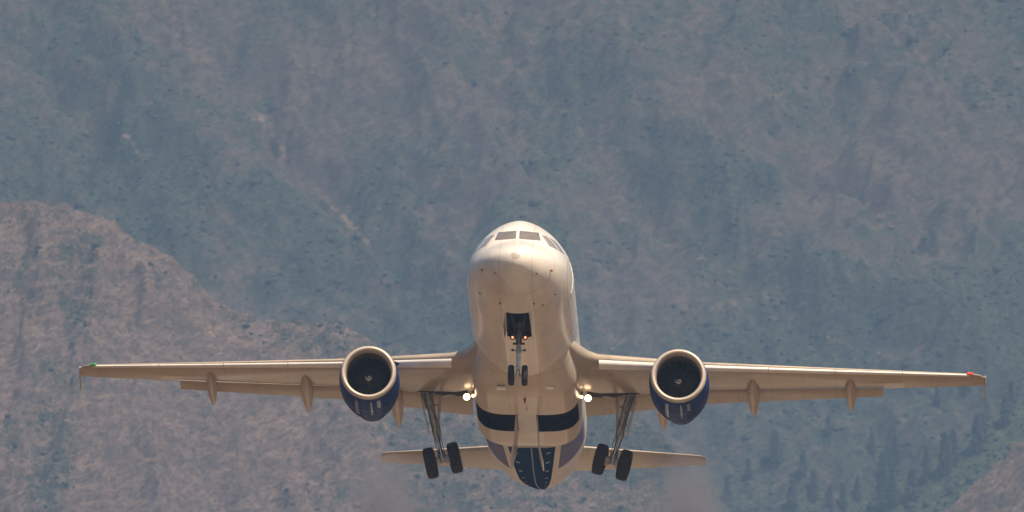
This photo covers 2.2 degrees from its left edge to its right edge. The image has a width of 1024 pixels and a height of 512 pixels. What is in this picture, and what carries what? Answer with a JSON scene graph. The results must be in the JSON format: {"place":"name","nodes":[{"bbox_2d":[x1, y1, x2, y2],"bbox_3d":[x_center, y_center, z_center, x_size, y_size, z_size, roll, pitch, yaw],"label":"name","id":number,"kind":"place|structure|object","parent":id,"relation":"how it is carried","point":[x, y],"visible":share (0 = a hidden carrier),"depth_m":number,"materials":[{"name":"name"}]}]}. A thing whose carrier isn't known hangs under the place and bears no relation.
{"place":"outdoors","nodes":[
{"label":"outdoors","id":0,"kind":"place"},
{"bbox_2d":[0,0,1023,511],"bbox_3d":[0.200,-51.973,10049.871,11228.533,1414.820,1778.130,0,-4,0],"label":"mountain","id":1,"kind":"structure","parent":0,"point":[334,82],"depth_m":10055.50,"materials":[{"name":"grey stone"}]},
{"bbox_2d":[0,0,1023,511],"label":"mountain scrub","id":2,"kind":"object","parent":1,"relation":"on","point":[330,238],"visible":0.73,"depth_m":10012.68,"materials":[{"name":"green plant"}]},
{"bbox_2d":[722,476,731,499],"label":"conifer","id":3,"kind":"object","parent":1,"relation":"on","point":[727,482],"visible":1,"depth_m":9875.88,"materials":[{"name":"green plant"}]},
{"bbox_2d":[744,458,753,479],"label":"conifer","id":4,"kind":"object","parent":1,"relation":"on","point":[748,461],"visible":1,"depth_m":9888.44,"materials":[{"name":"green plant"}]},
{"bbox_2d":[767,430,782,466],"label":"conifer","id":5,"kind":"object","parent":1,"relation":"on","point":[773,440],"visible":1,"depth_m":9889.15,"materials":[{"name":"green plant"}]},
{"bbox_2d":[785,478,798,508],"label":"conifer","id":6,"kind":"object","parent":1,"relation":"on","point":[792,481],"visible":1,"depth_m":9866.81,"materials":[{"name":"green plant"}]},
{"bbox_2d":[797,450,808,475],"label":"conifer","id":7,"kind":"object","parent":1,"relation":"on","point":[804,462],"visible":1,"depth_m":9879.06,"materials":[{"name":"green plant"}]},
{"bbox_2d":[808,470,820,501],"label":"conifer","id":8,"kind":"object","parent":1,"relation":"on","point":[814,476],"visible":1,"depth_m":9875.25,"materials":[{"name":"green plant"}]},
{"bbox_2d":[824,414,833,435],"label":"conifer","id":9,"kind":"object","parent":1,"relation":"on","point":[828,420],"visible":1,"depth_m":9901.37,"materials":[{"name":"green plant"}]},
{"bbox_2d":[825,484,835,508],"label":"conifer","id":10,"kind":"object","parent":1,"relation":"on","point":[830,488],"visible":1,"depth_m":9866.73,"materials":[{"name":"green plant"}]},
{"bbox_2d":[837,483,848,509],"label":"conifer","id":11,"kind":"object","parent":1,"relation":"on","point":[842,493],"visible":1,"depth_m":9868.63,"materials":[{"name":"green plant"}]},
{"bbox_2d":[853,476,862,501],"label":"conifer","id":12,"kind":"object","parent":1,"relation":"on","point":[857,483],"visible":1,"depth_m":9875.97,"materials":[{"name":"green plant"}]},
{"bbox_2d":[868,432,877,454],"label":"conifer","id":13,"kind":"object","parent":1,"relation":"on","point":[872,445],"visible":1,"depth_m":9899.48,"materials":[{"name":"green plant"}]},
{"bbox_2d":[876,451,889,482],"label":"conifer","id":14,"kind":"object","parent":1,"relation":"on","point":[882,461],"visible":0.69,"depth_m":9884.50,"materials":[{"name":"green plant"}]},
{"bbox_2d":[889,433,902,466],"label":"conifer","id":15,"kind":"object","parent":1,"relation":"on","point":[895,448],"visible":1,"depth_m":9896.58,"materials":[{"name":"green plant"}]},
{"bbox_2d":[933,387,944,406],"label":"conifer","id":16,"kind":"object","parent":1,"relation":"on","point":[936,395],"visible":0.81,"depth_m":9922.62,"materials":[{"name":"green plant"}]},
{"bbox_2d":[961,369,972,394],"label":"conifer","id":17,"kind":"object","parent":1,"relation":"on","point":[966,370],"visible":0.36,"depth_m":9924.40,"materials":[{"name":"green plant"}]},
{"bbox_2d":[0,200,1023,511],"bbox_3d":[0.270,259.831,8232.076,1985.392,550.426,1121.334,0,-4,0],"label":"rocky ridge","id":18,"kind":"structure","parent":0,"point":[142,444],"depth_m":8180.54,"materials":[{"name":"stone"}]},
{"bbox_2d":[4,212,710,511],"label":"ridge scrub","id":19,"kind":"object","parent":18,"relation":"on","point":[549,503],"visible":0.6,"depth_m":8182.77,"materials":[{"name":"green plant"}]},
{"bbox_2d":[79,221,985,488],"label":"passenger jet","id":20,"kind":"object","parent":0,"point":[532,376],"visible":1,"depth_m":1016.18,"materials":[{"name":"white paint"}]},
{"bbox_2d":[860,397,1023,511],"bbox_3d":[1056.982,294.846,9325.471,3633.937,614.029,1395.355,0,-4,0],"label":"hillside","id":21,"kind":"structure","parent":0,"point":[931,491],"depth_m":9297.13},
{"bbox_2d":[873,467,891,511],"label":"conifer","id":22,"kind":"object","parent":21,"relation":"on","point":[883,473],"visible":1,"depth_m":9300.01,"materials":[{"name":"green plant"}]},
{"bbox_2d":[885,472,899,507],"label":"conifer","id":23,"kind":"object","parent":21,"relation":"on","point":[892,482],"visible":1,"depth_m":9298.37,"materials":[{"name":"green plant"}]},
{"bbox_2d":[905,467,919,501],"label":"conifer","id":24,"kind":"object","parent":21,"relation":"on","point":[911,476],"visible":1,"depth_m":9296.15,"materials":[{"name":"green plant"}]},
{"bbox_2d":[920,449,934,478],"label":"conifer","id":25,"kind":"object","parent":21,"relation":"on","point":[925,461],"visible":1,"depth_m":9300.06,"materials":[{"name":"green plant"}]},
{"bbox_2d":[931,431,953,475],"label":"conifer","id":26,"kind":"object","parent":21,"relation":"on","point":[943,447],"visible":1,"depth_m":9296.79,"materials":[{"name":"green plant"}]},
{"bbox_2d":[867,401,1023,511],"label":"hillside scrub","id":27,"kind":"object","parent":21,"relation":"on","point":[971,478],"visible":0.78,"depth_m":9295.16,"materials":[{"name":"green plant"}]},
{"bbox_2d":[946,430,961,464],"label":"conifer","id":28,"kind":"object","parent":21,"relation":"on","point":[953,438],"visible":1,"depth_m":9300.31,"materials":[{"name":"green plant"}]},
{"bbox_2d":[968,413,985,454],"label":"conifer","id":29,"kind":"object","parent":21,"relation":"on","point":[977,420],"visible":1,"depth_m":9297.19,"materials":[{"name":"green plant"}]},
{"bbox_2d":[976,412,990,442],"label":"conifer","id":30,"kind":"object","parent":21,"relation":"on","point":[984,424],"visible":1,"depth_m":9300.80,"materials":[{"name":"green plant"}]},
{"bbox_2d":[997,395,1012,426],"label":"conifer","id":31,"kind":"object","parent":21,"relation":"on","point":[1004,405],"visible":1,"depth_m":9305.30,"materials":[{"name":"green plant"}]},
{"bbox_2d":[1007,381,1016,405],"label":"conifer","id":32,"kind":"object","parent":21,"relation":"on","point":[1011,389],"visible":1,"depth_m":9313.65,"materials":[{"name":"green plant"}]}
]}

